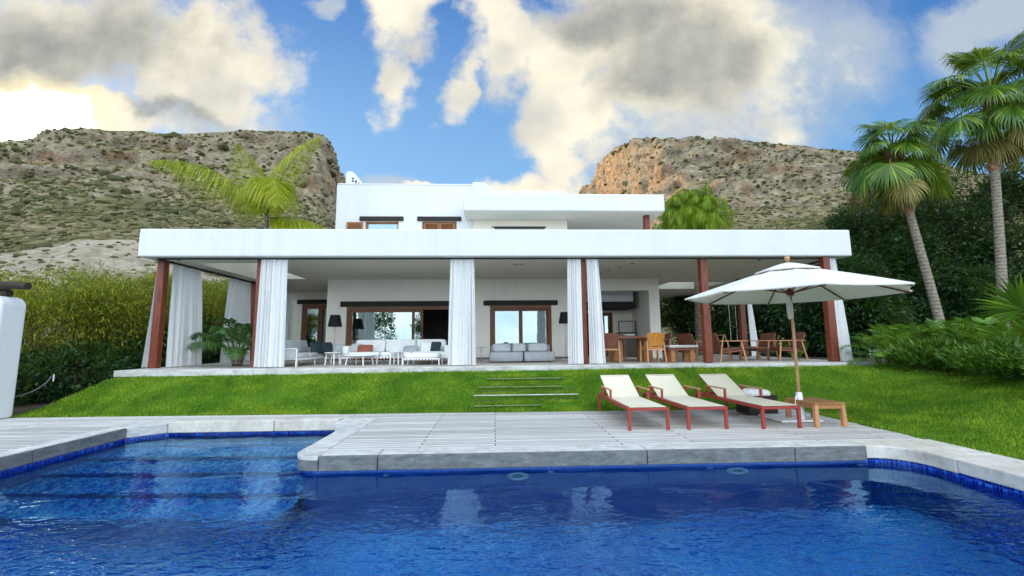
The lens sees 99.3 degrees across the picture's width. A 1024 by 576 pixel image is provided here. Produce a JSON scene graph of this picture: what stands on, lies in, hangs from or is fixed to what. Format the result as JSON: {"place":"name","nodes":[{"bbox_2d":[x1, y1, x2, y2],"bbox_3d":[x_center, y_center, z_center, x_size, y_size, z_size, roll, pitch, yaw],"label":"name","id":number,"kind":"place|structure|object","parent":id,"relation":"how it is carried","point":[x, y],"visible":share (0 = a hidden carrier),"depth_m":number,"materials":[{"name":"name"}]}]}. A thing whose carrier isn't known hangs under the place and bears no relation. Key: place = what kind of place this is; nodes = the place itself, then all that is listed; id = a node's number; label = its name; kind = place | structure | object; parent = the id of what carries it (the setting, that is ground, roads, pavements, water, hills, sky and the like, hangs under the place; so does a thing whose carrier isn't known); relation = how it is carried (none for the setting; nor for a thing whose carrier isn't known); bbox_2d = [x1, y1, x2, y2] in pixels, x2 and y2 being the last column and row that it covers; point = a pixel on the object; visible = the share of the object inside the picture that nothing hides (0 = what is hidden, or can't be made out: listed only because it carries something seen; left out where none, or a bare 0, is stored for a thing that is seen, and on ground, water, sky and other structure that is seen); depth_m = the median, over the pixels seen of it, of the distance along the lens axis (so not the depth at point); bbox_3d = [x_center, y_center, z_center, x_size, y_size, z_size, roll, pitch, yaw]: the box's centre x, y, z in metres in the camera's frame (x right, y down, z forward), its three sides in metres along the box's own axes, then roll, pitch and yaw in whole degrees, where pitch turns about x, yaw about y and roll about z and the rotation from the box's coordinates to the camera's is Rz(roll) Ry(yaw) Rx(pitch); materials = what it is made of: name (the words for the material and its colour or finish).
{"place":"outdoors","nodes":[
{"label":"outdoors","id":0,"kind":"place"},
{"bbox_2d":[0,409,920,451],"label":"pool deck","id":1,"kind":"structure","parent":0,"point":[452,430],"depth_m":7.39,"materials":[{"name":"grey tile"}]},
{"bbox_2d":[0,281,31,418],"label":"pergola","id":2,"kind":"object","parent":1,"relation":"on","point":[12,313],"visible":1,"depth_m":9.05,"materials":[{"name":"white paint"}]},
{"bbox_2d":[597,375,669,430],"bbox_3d":[2.229,2.117,8.310,0.772,0.755,2.160,0,-7,-2],"label":"sun lounger","id":3,"kind":"object","parent":1,"relation":"on","point":[620,389],"visible":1,"depth_m":8.52,"materials":[{"name":"beige fabric"}]},
{"bbox_2d":[642,374,728,429],"bbox_3d":[3.214,2.113,8.350,0.772,0.755,2.160,0,-7,-3],"label":"sun lounger","id":4,"kind":"object","parent":1,"relation":"on","point":[666,387],"visible":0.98,"depth_m":8.49,"materials":[{"name":"beige fabric"}]},
{"bbox_2d":[695,374,801,428],"bbox_3d":[4.404,2.104,8.360,0.772,0.755,2.160,0,-7,-6],"label":"sun lounger","id":5,"kind":"object","parent":1,"relation":"on","point":[725,388],"visible":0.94,"depth_m":8.43,"materials":[{"name":"beige fabric"}]},
{"bbox_2d":[736,395,777,414],"bbox_3d":[4.911,2.327,8.756,0.615,0.361,0.459,0,-7,-5],"label":"wicker basket","id":6,"kind":"object","parent":1,"relation":"on","point":[747,410],"visible":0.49,"depth_m":8.55,"materials":[{"name":"brown wicker"}]},
{"bbox_2d":[742,388,758,395],"bbox_3d":[4.812,2.123,8.779,0.230,0.210,0.339,3,-8,-26],"label":"rolled towel","id":7,"kind":"object","parent":6,"relation":"in","point":[751,391],"visible":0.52,"depth_m":8.68,"materials":[{"name":"white fabric"}]},
{"bbox_2d":[685,256,914,422],"bbox_3d":[5.189,0.896,8.009,3.431,3.028,3.431,0,-7,-2],"label":"parasol","id":8,"kind":"object","parent":1,"relation":"on","point":[787,282],"visible":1,"depth_m":7.92,"materials":[{"name":"fabric"}]},
{"bbox_2d":[785,397,847,426],"bbox_3d":[5.384,2.198,7.744,0.574,0.402,0.754,0,-7,-4],"label":"side table","id":9,"kind":"object","parent":1,"relation":"on","point":[814,405],"visible":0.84,"depth_m":7.42,"materials":[{"name":"brown wood"}]},
{"bbox_2d":[12,350,920,415],"bbox_3d":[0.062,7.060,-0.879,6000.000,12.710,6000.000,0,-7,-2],"label":"ground","id":10,"kind":"structure","parent":0,"point":[21,408],"depth_m":10.78,"materials":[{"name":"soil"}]},
{"bbox_2d":[0,265,61,334],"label":"bamboo","id":11,"kind":"object","parent":10,"relation":"on","point":[6,270],"visible":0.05,"depth_m":14.04,"materials":[{"name":"green plant"}]},
{"bbox_2d":[0,272,64,354],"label":"bamboo","id":12,"kind":"object","parent":10,"relation":"on","point":[28,314],"visible":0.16,"depth_m":12.43,"materials":[{"name":"green plant"}]},
{"bbox_2d":[15,348,69,404],"bbox_3d":[-13.463,2.381,11.267,3.620,2.002,3.318,0,-7,-2],"label":"dark shrub","id":13,"kind":"object","parent":10,"relation":"on","point":[26,352],"visible":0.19,"depth_m":11.24,"materials":[{"name":"green plant"}]},
{"bbox_2d":[1,262,151,396],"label":"bamboo","id":14,"kind":"object","parent":10,"relation":"on","point":[32,332],"visible":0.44,"depth_m":12.32,"materials":[{"name":"green plant"}]},
{"bbox_2d":[14,338,146,405],"bbox_3d":[-12.073,2.394,11.929,3.461,2.079,3.168,0,-7,-2],"label":"dark shrub","id":15,"kind":"object","parent":10,"relation":"on","point":[57,391],"visible":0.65,"depth_m":11.58,"materials":[{"name":"green plant"}]},
{"bbox_2d":[45,263,172,348],"bbox_3d":[-14.037,1.218,15.772,4.615,4.065,4.897,0,-7,-2],"label":"bamboo","id":16,"kind":"object","parent":10,"relation":"on","point":[101,276],"visible":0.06,"depth_m":14.85,"materials":[{"name":"green plant"}]},
{"bbox_2d":[27,257,205,386],"bbox_3d":[-12.240,1.033,13.622,4.339,3.870,4.296,5,-9,-39],"label":"bamboo","id":17,"kind":"object","parent":10,"relation":"on","point":[143,312],"visible":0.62,"depth_m":12.89,"materials":[{"name":"green plant"}]},
{"bbox_2d":[68,333,166,388],"bbox_3d":[-11.613,2.456,13.278,2.870,2.191,2.746,0,-7,-2],"label":"dark shrub","id":18,"kind":"object","parent":10,"relation":"on","point":[134,353],"visible":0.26,"depth_m":12.70,"materials":[{"name":"green plant"}]},
{"bbox_2d":[131,313,224,366],"bbox_3d":[-11.719,2.176,15.909,3.316,2.866,3.344,0,-7,-2],"label":"dark shrub","id":19,"kind":"object","parent":10,"relation":"on","point":[216,355],"visible":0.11,"depth_m":15.71,"materials":[{"name":"green plant"}]},
{"bbox_2d":[135,275,228,360],"bbox_3d":[-12.240,1.306,16.773,4.414,4.107,4.275,-8,-10,44],"label":"bamboo","id":20,"kind":"object","parent":10,"relation":"on","point":[216,297],"visible":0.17,"depth_m":16.65,"materials":[{"name":"green plant"}]},
{"bbox_2d":[147,137,325,228],"bbox_3d":[-8.596,-1.499,14.297,4.513,8.599,3.903,-2,-7,12],"label":"feather palm","id":21,"kind":"object","parent":10,"relation":"on","point":[267,196],"visible":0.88,"depth_m":14.20,"materials":[{"name":"green plant"}]},
{"bbox_2d":[113,171,873,376],"bbox_3d":[-0.391,-0.679,18.021,19.900,8.750,12.800,0,-7,-2],"label":"villa","id":22,"kind":"object","parent":10,"relation":"on","point":[374,264],"visible":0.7,"depth_m":15.02,"materials":[{"name":"paint"}]},
{"bbox_2d":[141,272,156,367],"bbox_3d":[-10.074,0.753,12.320,0.163,2.935,0.493,-1,-7,1],"label":"curtain","id":23,"kind":"object","parent":22,"relation":"hanging from","point":[145,355],"visible":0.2,"depth_m":12.09,"materials":[{"name":"fabric"}]},
{"bbox_2d":[166,264,201,366],"bbox_3d":[-9.721,0.831,12.970,0.271,2.935,1.239,-1,-7,4],"label":"curtain","id":24,"kind":"object","parent":22,"relation":"hanging from","point":[185,318],"visible":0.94,"depth_m":12.88,"materials":[{"name":"fabric"}]},
{"bbox_2d":[183,317,252,365],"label":"kentia palm","id":25,"kind":"object","parent":22,"relation":"on","point":[238,355],"visible":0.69,"depth_m":12.54,"materials":[{"name":"green plant"}]},
{"bbox_2d":[220,278,250,362],"bbox_3d":[-9.906,1.163,15.625,0.227,2.935,1.442,-1,-7,7],"label":"curtain","id":26,"kind":"object","parent":22,"relation":"hanging from","point":[238,305],"visible":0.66,"depth_m":15.69,"materials":[{"name":"fabric"}]},
{"bbox_2d":[254,259,287,366],"bbox_3d":[-6.538,0.670,11.899,0.800,2.935,0.166,0,-7,-2],"label":"curtain","id":27,"kind":"object","parent":22,"relation":"hanging from","point":[270,332],"visible":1,"depth_m":11.88,"materials":[{"name":"fabric"}]},
{"bbox_2d":[285,292,290,339],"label":"curtain","id":28,"kind":"object","parent":22,"relation":"hanging from","point":[288,301],"visible":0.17,"depth_m":19.60,"materials":[{"name":"fabric"}]},
{"bbox_2d":[285,340,330,366],"bbox_3d":[-6.506,1.970,13.359,0.964,0.745,2.542,0,-7,-2],"label":"sofa","id":29,"kind":"object","parent":22,"relation":"on","point":[296,350],"visible":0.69,"depth_m":13.17,"materials":[{"name":"white fabric"}]},
{"bbox_2d":[309,342,322,353],"bbox_3d":[-6.163,1.879,13.693,0.233,0.382,0.436,-4,-8,25],"label":"throw pillow","id":30,"kind":"object","parent":29,"relation":"on","point":[316,347],"visible":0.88,"depth_m":13.60,"materials":[{"name":"fabric"}]},
{"bbox_2d":[321,342,332,353],"bbox_3d":[-6.005,1.923,13.996,0.436,0.371,0.263,4,-8,-32],"label":"throw pillow","id":31,"kind":"object","parent":29,"relation":"on","point":[326,346],"visible":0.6,"depth_m":13.94,"materials":[{"name":"fabric"}]},
{"bbox_2d":[301,304,326,357],"bbox_3d":[-8.693,1.959,19.931,1.800,2.430,0.152,0,-7,-2],"label":"glass door","id":32,"kind":"structure","parent":22,"relation":"in","point":[320,307],"depth_m":19.94,"materials":[{"name":"brown wood"}]},
{"bbox_2d":[324,352,340,364],"bbox_3d":[-5.365,2.108,13.020,0.480,0.372,0.480,0,-7,-2],"label":"coffee table","id":33,"kind":"object","parent":22,"relation":"on","point":[326,353],"visible":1,"depth_m":12.88,"materials":[{"name":"white metal"}]},
{"bbox_2d":[327,315,341,361],"bbox_3d":[-6.071,1.724,14.875,0.470,1.600,0.470,0,-7,-2],"label":"floor lamp","id":34,"kind":"object","parent":22,"relation":"on","point":[334,320],"visible":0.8,"depth_m":14.81,"materials":[{"name":"black metal"}]},
{"bbox_2d":[343,354,375,364],"bbox_3d":[-4.486,2.117,12.821,0.920,0.294,0.920,0,-7,-2],"label":"coffee table","id":35,"kind":"object","parent":22,"relation":"on","point":[371,355],"visible":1,"depth_m":12.59,"materials":[{"name":"white metal"}]},
{"bbox_2d":[346,222,398,228],"bbox_3d":[-5.302,-1.949,16.587,1.940,1.200,0.235,0,-7,-2],"label":"window","id":36,"kind":"structure","parent":22,"relation":"in","point":[350,225],"depth_m":16.51,"materials":[{"name":"brown wood"}]},
{"bbox_2d":[340,339,447,363],"bbox_3d":[-3.561,1.989,13.691,3.330,0.739,1.019,0,-7,-2],"label":"sofa","id":37,"kind":"object","parent":22,"relation":"on","point":[380,347],"visible":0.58,"depth_m":13.90,"materials":[{"name":"white fabric"}]},
{"bbox_2d":[332,344,344,353],"bbox_3d":[-5.683,1.993,14.201,0.401,0.332,0.247,0,-7,-7],"label":"throw pillow","id":38,"kind":"object","parent":37,"relation":"on","point":[337,347],"visible":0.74,"depth_m":14.13,"materials":[{"name":"grey fabric"}]},
{"bbox_2d":[357,345,372,351],"bbox_3d":[-4.554,1.896,13.502,0.471,0.270,0.244,1,-7,-8],"label":"throw pillow","id":39,"kind":"object","parent":37,"relation":"on","point":[365,348],"visible":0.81,"depth_m":13.43,"materials":[{"name":"orange fabric"}]},
{"bbox_2d":[403,346,418,351],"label":"throw pillow","id":40,"kind":"object","parent":37,"relation":"on","point":[411,348],"visible":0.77,"depth_m":13.46,"materials":[{"name":"grey fabric"}]},
{"bbox_2d":[421,341,431,350],"bbox_3d":[-2.659,1.850,13.643,0.401,0.344,0.220,1,-7,-12],"label":"throw pillow","id":41,"kind":"object","parent":37,"relation":"on","point":[425,346],"visible":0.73,"depth_m":13.57,"materials":[{"name":"white fabric"}]},
{"bbox_2d":[430,342,440,350],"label":"throw pillow","id":42,"kind":"object","parent":37,"relation":"on","point":[435,346],"visible":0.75,"depth_m":13.52,"materials":[{"name":"fabric"}]},
{"bbox_2d":[389,351,403,364],"bbox_3d":[-3.440,2.076,12.938,0.440,0.381,0.440,0,-7,-2],"label":"coffee table","id":43,"kind":"object","parent":22,"relation":"on","point":[394,352],"visible":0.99,"depth_m":12.82,"materials":[{"name":"white metal"}]},
{"bbox_2d":[345,307,448,360],"bbox_3d":[-3.905,1.693,16.275,4.480,1.970,0.162,0,-7,-2],"label":"glass door","id":44,"kind":"structure","parent":22,"relation":"in","point":[350,310],"depth_m":16.28,"materials":[{"name":"brown wood"}]},
{"bbox_2d":[402,353,442,364],"bbox_3d":[-2.601,2.066,12.727,1.050,0.331,0.757,0,-7,-2],"label":"ottoman","id":45,"kind":"object","parent":22,"relation":"on","point":[421,356],"visible":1,"depth_m":12.39,"materials":[{"name":"white fabric"}]},
{"bbox_2d":[422,222,456,228],"bbox_3d":[-2.786,-1.952,16.737,1.320,1.200,0.135,0,-7,-2],"label":"window","id":46,"kind":"structure","parent":22,"relation":"in","point":[425,225],"depth_m":16.74,"materials":[{"name":"brown wood"}]},
{"bbox_2d":[448,259,475,364],"bbox_3d":[-1.390,0.649,12.089,0.780,2.935,0.182,0,-7,-2],"label":"curtain","id":47,"kind":"object","parent":22,"relation":"hanging from","point":[461,339],"visible":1,"depth_m":12.08,"materials":[{"name":"fabric"}]},
{"bbox_2d":[490,306,551,351],"bbox_3d":[0.332,1.667,16.440,2.320,1.990,0.152,0,-7,-2],"label":"glass door","id":48,"kind":"structure","parent":22,"relation":"in","point":[492,308],"depth_m":16.47,"materials":[{"name":"brown wood"}]},
{"bbox_2d":[489,344,554,361],"bbox_3d":[0.295,2.097,14.130,2.080,0.532,1.166,0,-7,-2],"label":"sofa","id":49,"kind":"object","parent":22,"relation":"on","point":[526,355],"visible":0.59,"depth_m":13.55,"materials":[{"name":"grey fabric"}]},
{"bbox_2d":[493,344,510,351],"bbox_3d":[-0.330,1.952,14.236,0.588,0.268,0.246,1,-7,-10],"label":"throw pillow","id":50,"kind":"object","parent":49,"relation":"on","point":[501,348],"visible":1,"depth_m":14.15,"materials":[{"name":"grey fabric"}]},
{"bbox_2d":[512,343,525,351],"bbox_3d":[0.230,1.950,14.258,0.436,0.268,0.246,-1,-7,3],"label":"throw pillow","id":51,"kind":"object","parent":49,"relation":"on","point":[518,347],"visible":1,"depth_m":14.17,"materials":[{"name":"grey fabric"}]},
{"bbox_2d":[528,343,546,350],"bbox_3d":[0.839,1.948,14.282,0.626,0.268,0.246,-1,-7,2],"label":"throw pillow","id":52,"kind":"object","parent":49,"relation":"on","point":[537,346],"visible":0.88,"depth_m":14.20,"materials":[{"name":"grey fabric"}]},
{"bbox_2d":[558,312,567,359],"bbox_3d":[1.879,1.677,15.295,0.470,1.660,0.470,0,-7,-2],"label":"floor lamp","id":53,"kind":"object","parent":22,"relation":"on","point":[563,318],"visible":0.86,"depth_m":15.22,"materials":[{"name":"black metal"}]},
{"bbox_2d":[567,259,583,363],"bbox_3d":[1.753,0.635,12.201,0.429,2.935,0.125,0,-7,-2],"label":"curtain","id":54,"kind":"object","parent":22,"relation":"hanging from","point":[575,338],"visible":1,"depth_m":12.21,"materials":[{"name":"fabric"}]},
{"bbox_2d":[587,259,605,363],"bbox_3d":[2.356,0.633,12.228,0.440,2.935,0.121,0,-7,-2],"label":"curtain","id":55,"kind":"object","parent":22,"relation":"hanging from","point":[596,343],"visible":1,"depth_m":12.21,"materials":[{"name":"fabric"}]},
{"bbox_2d":[587,312,612,355],"bbox_3d":[3.593,2.004,18.891,1.570,1.870,0.122,0,-7,-2],"label":"glass door","id":56,"kind":"structure","parent":22,"relation":"in","point":[609,315],"depth_m":18.97,"materials":[{"name":"brown wood"}]},
{"bbox_2d":[604,333,620,362],"bbox_3d":[2.906,1.776,12.920,0.599,0.862,0.572,-2,-7,12],"label":"dining chair","id":57,"kind":"object","parent":22,"relation":"on","point":[611,340],"visible":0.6,"depth_m":12.72,"materials":[{"name":"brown wood"}]},
{"bbox_2d":[608,336,652,361],"bbox_3d":[3.720,1.898,13.575,1.560,0.765,1.116,0,-7,-2],"label":"dining table","id":58,"kind":"object","parent":22,"relation":"on","point":[613,355],"visible":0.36,"depth_m":13.23,"materials":[{"name":"brown wood"}]},
{"bbox_2d":[639,333,666,362],"bbox_3d":[4.126,1.743,12.739,0.599,0.862,0.572,1,-7,-8],"label":"dining chair","id":59,"kind":"object","parent":22,"relation":"on","point":[655,339],"visible":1,"depth_m":12.55,"materials":[{"name":"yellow wood"}]},
{"bbox_2d":[652,333,671,346],"bbox_3d":[4.837,1.897,14.021,0.572,0.862,0.600,0,-7,0],"label":"dining chair","id":60,"kind":"object","parent":22,"relation":"on","point":[667,338],"visible":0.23,"depth_m":14.09,"materials":[{"name":"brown wood"}]},
{"bbox_2d":[660,345,697,361],"bbox_3d":[5.019,1.964,13.084,0.900,0.490,0.640,0,-7,-6],"label":"bench table","id":61,"kind":"object","parent":22,"relation":"on","point":[688,351],"visible":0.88,"depth_m":12.84,"materials":[{"name":"wood"}]},
{"bbox_2d":[676,334,702,359],"bbox_3d":[5.959,1.935,14.346,0.893,0.851,0.802,4,-8,-32],"label":"chair","id":62,"kind":"object","parent":22,"relation":"on","point":[685,339],"visible":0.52,"depth_m":14.12,"materials":[{"name":"brown wood"}]},
{"bbox_2d":[712,333,746,361],"bbox_3d":[6.430,1.786,13.189,0.893,0.851,0.802,0,-7,-6],"label":"lounge chair","id":63,"kind":"object","parent":22,"relation":"on","point":[718,347],"visible":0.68,"depth_m":12.90,"materials":[{"name":"brown wood"}]},
{"bbox_2d":[730,347,769,360],"bbox_3d":[7.422,2.056,13.600,1.000,0.397,0.592,0,-7,-5],"label":"coffee table","id":64,"kind":"object","parent":22,"relation":"on","point":[768,355],"visible":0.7,"depth_m":13.36,"materials":[{"name":"brown wood"}]},
{"bbox_2d":[747,304,758,355],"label":"curtain","id":65,"kind":"object","parent":22,"relation":"hanging from","point":[753,332],"visible":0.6,"depth_m":16.85,"materials":[{"name":"fabric"}]},
{"bbox_2d":[739,333,778,359],"bbox_3d":[8.100,1.911,14.307,0.893,0.851,0.802,1,-7,-12],"label":"lounge chair","id":66,"kind":"object","parent":22,"relation":"on","point":[764,337],"visible":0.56,"depth_m":14.29,"materials":[{"name":"brown wood"}]},
{"bbox_2d":[765,332,808,360],"bbox_3d":[8.493,1.803,13.469,0.893,0.851,0.802,-1,-7,4],"label":"lounge chair","id":67,"kind":"object","parent":22,"relation":"on","point":[800,337],"visible":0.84,"depth_m":13.25,"materials":[{"name":"brown wood"}]},
{"bbox_2d":[830,258,852,360],"bbox_3d":[9.409,0.599,12.447,0.434,2.935,0.073,0,-7,-4],"label":"curtain","id":68,"kind":"object","parent":22,"relation":"hanging from","point":[842,332],"visible":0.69,"depth_m":12.38,"materials":[{"name":"fabric"}]},
{"bbox_2d":[659,297,686,328],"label":"garden tree","id":69,"kind":"object","parent":10,"relation":"on","point":[664,309],"visible":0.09,"depth_m":25.16,"materials":[{"name":"green plant"}]},
{"bbox_2d":[659,184,735,355],"bbox_3d":[8.153,-0.620,19.071,3.247,7.750,3.165,0,-7,-2],"label":"feather palm","id":70,"kind":"object","parent":10,"relation":"on","point":[698,210],"visible":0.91,"depth_m":18.70,"materials":[{"name":"green plant"}]},
{"bbox_2d":[661,294,765,354],"bbox_3d":[11.414,1.153,23.876,6.026,6.513,6.214,0,-7,-2],"label":"evergreen tree","id":71,"kind":"object","parent":10,"relation":"on","point":[720,323],"visible":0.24,"depth_m":23.05,"materials":[{"name":"green plant"}]},
{"bbox_2d":[747,228,887,355],"bbox_3d":[14.393,0.638,21.151,6.160,7.120,6.435,0,-7,-2],"label":"evergreen tree","id":72,"kind":"object","parent":10,"relation":"on","point":[770,316],"visible":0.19,"depth_m":20.11,"materials":[{"name":"green plant"}]},
{"bbox_2d":[779,253,926,357],"bbox_3d":[14.903,1.137,19.285,5.105,5.514,4.996,0,-7,-2],"label":"evergreen tree","id":73,"kind":"object","parent":10,"relation":"on","point":[878,308],"visible":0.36,"depth_m":18.08,"materials":[{"name":"green plant"}]},
{"bbox_2d":[798,193,968,324],"bbox_3d":[18.450,-0.551,22.508,7.211,8.881,7.178,0,-7,-2],"label":"evergreen tree","id":74,"kind":"object","parent":10,"relation":"on","point":[853,224],"visible":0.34,"depth_m":21.28,"materials":[{"name":"green plant"}]},
{"bbox_2d":[839,322,939,365],"bbox_3d":[10.228,1.534,11.706,2.794,1.262,2.811,7,-10,-44],"label":"cycad","id":75,"kind":"object","parent":10,"relation":"on","point":[886,337],"visible":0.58,"depth_m":11.39,"materials":[{"name":"green plant"}]},
{"bbox_2d":[837,118,957,325],"bbox_3d":[15.565,-2.025,17.466,3.705,10.440,3.841,0,-7,-2],"label":"fan palm","id":76,"kind":"object","parent":10,"relation":"on","point":[908,183],"visible":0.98,"depth_m":17.19,"materials":[{"name":"green plant"}]},
{"bbox_2d":[860,192,992,279],"bbox_3d":[23.694,-0.864,26.146,8.284,11.462,8.825,4,-8,-32],"label":"evergreen tree","id":77,"kind":"object","parent":10,"relation":"on","point":[954,242],"visible":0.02,"depth_m":24.27,"materials":[{"name":"green plant"}]},
{"bbox_2d":[851,167,1023,317],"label":"evergreen tree","id":78,"kind":"object","parent":10,"relation":"on","point":[947,213],"visible":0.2,"depth_m":21.05,"materials":[{"name":"green plant"}]},
{"bbox_2d":[893,318,1000,365],"bbox_3d":[11.205,1.388,11.071,3.057,1.334,2.799,0,-7,-2],"label":"cycad","id":79,"kind":"object","parent":10,"relation":"on","point":[938,328],"visible":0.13,"depth_m":10.88,"materials":[{"name":"green plant"}]},
{"bbox_2d":[913,315,982,343],"bbox_3d":[12.254,1.489,12.089,3.241,1.453,2.847,0,-7,-2],"label":"cycad","id":80,"kind":"object","parent":10,"relation":"on","point":[956,319],"visible":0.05,"depth_m":12.07,"materials":[{"name":"green plant"}]},
{"bbox_2d":[899,256,1023,339],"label":"evergreen tree","id":81,"kind":"object","parent":10,"relation":"on","point":[963,285],"visible":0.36,"depth_m":18.71,"materials":[{"name":"green plant"}]},
{"bbox_2d":[915,31,1023,328],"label":"fan palm","id":82,"kind":"object","parent":10,"relation":"on","point":[995,148],"visible":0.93,"depth_m":18.01,"materials":[{"name":"green plant"}]},
{"bbox_2d":[923,313,1023,378],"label":"cycad","id":83,"kind":"object","parent":10,"relation":"on","point":[988,328],"visible":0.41,"depth_m":9.70,"materials":[{"name":"green plant"}]},
{"bbox_2d":[931,160,1023,321],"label":"evergreen tree","id":84,"kind":"object","parent":10,"relation":"on","point":[1012,187],"visible":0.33,"depth_m":21.43,"materials":[{"name":"green plant"}]},
{"bbox_2d":[972,269,1023,329],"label":"young fan palm","id":85,"kind":"object","parent":10,"relation":"on","point":[1000,307],"visible":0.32,"depth_m":10.42,"materials":[{"name":"green plant"}]},
{"bbox_2d":[989,341,1023,378],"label":"juniper","id":86,"kind":"object","parent":10,"relation":"on","point":[1021,350],"visible":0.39,"depth_m":8.47,"materials":[{"name":"green plant"}]},
{"bbox_2d":[0,433,1023,575],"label":"pool water","id":87,"kind":"structure","parent":0,"point":[224,505],"depth_m":4.21,"materials":[{"name":"blue liquid"}]},
{"bbox_2d":[0,128,1023,359],"bbox_3d":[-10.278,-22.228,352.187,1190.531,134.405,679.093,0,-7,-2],"label":"hills","id":88,"kind":"structure","parent":0,"point":[667,171],"depth_m":163.49,"materials":[{"name":"stone"}]},
{"bbox_2d":[0,127,1023,358],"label":"hillside scrub","id":89,"kind":"object","parent":88,"relation":"on","point":[105,209],"visible":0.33,"depth_m":125.14,"materials":[{"name":"green plant"}]},
{"bbox_2d":[0,430,1023,496],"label":"pool basin","id":90,"kind":"object","parent":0,"point":[981,482],"visible":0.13,"depth_m":5.93,"materials":[{"name":"blue tile"}]},
{"bbox_2d":[0,417,860,460],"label":"pool coping","id":91,"kind":"object","parent":90,"relation":"on","point":[345,428],"visible":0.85,"depth_m":6.10,"materials":[{"name":"grey stone"}]},
{"bbox_2d":[0,428,866,470],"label":"coping face","id":92,"kind":"object","parent":91,"relation":"attached to","point":[568,458],"visible":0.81,"depth_m":5.86},
{"bbox_2d":[168,417,1023,490],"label":"pale coping","id":93,"kind":"object","parent":90,"relation":"on","point":[998,469],"visible":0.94,"depth_m":5.94,"materials":[{"name":"stone"}]},
{"bbox_2d":[0,0,1023,193],"label":"sky","id":94,"kind":"structure","parent":0,"point":[504,95],"materials":[{"name":"blue"}]},
{"bbox_2d":[10,363,1023,459],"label":"lawn","id":95,"kind":"structure","parent":0,"point":[556,403],"depth_m":10.03,"materials":[{"name":"green plant"}]},
{"bbox_2d":[473,404,540,406],"bbox_3d":[-0.103,2.596,9.606,1.500,0.025,0.040,0,-7,-2],"label":"stone step","id":96,"kind":"object","parent":95,"relation":"on","point":[502,405],"visible":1,"depth_m":9.58,"materials":[{"name":"grey stone"}]},
{"bbox_2d":[478,386,562,387],"bbox_3d":[0.207,2.345,10.335,2.020,0.025,0.040,0,-7,-2],"label":"stone step","id":97,"kind":"object","parent":95,"relation":"on","point":[518,386],"visible":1,"depth_m":10.32,"materials":[{"name":"grey stone"}]},
{"bbox_2d":[473,394,577,395],"bbox_3d":[0.322,2.452,9.983,2.420,0.025,0.040,0,-7,-2],"label":"stone step","id":98,"kind":"object","parent":95,"relation":"on","point":[524,394],"visible":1,"depth_m":9.97,"materials":[{"name":"grey stone"}]},
{"bbox_2d":[487,377,563,378],"bbox_3d":[0.343,2.223,10.699,1.920,0.025,0.040,0,-7,-2],"label":"stone step","id":99,"kind":"object","parent":95,"relation":"on","point":[527,378],"visible":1,"depth_m":10.68,"materials":[{"name":"grey stone"}]},
{"bbox_2d":[869,349,892,365],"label":"dry flowers","id":100,"kind":"object","parent":95,"relation":"on","point":[878,361],"visible":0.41,"depth_m":11.20,"materials":[{"name":"green plant"}]},
{"bbox_2d":[878,335,967,369],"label":"juniper","id":101,"kind":"object","parent":95,"relation":"on","point":[922,351],"visible":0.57,"depth_m":10.35,"materials":[{"name":"green plant"}]},
{"bbox_2d":[932,327,1023,379],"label":"juniper","id":102,"kind":"object","parent":95,"relation":"on","point":[966,359],"visible":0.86,"depth_m":8.68,"materials":[{"name":"green plant"}]},
{"bbox_2d":[782,338,809,358],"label":"ornamental grass","id":103,"kind":"object","parent":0,"point":[799,354],"depth_m":14.03,"materials":[{"name":"green plant"}]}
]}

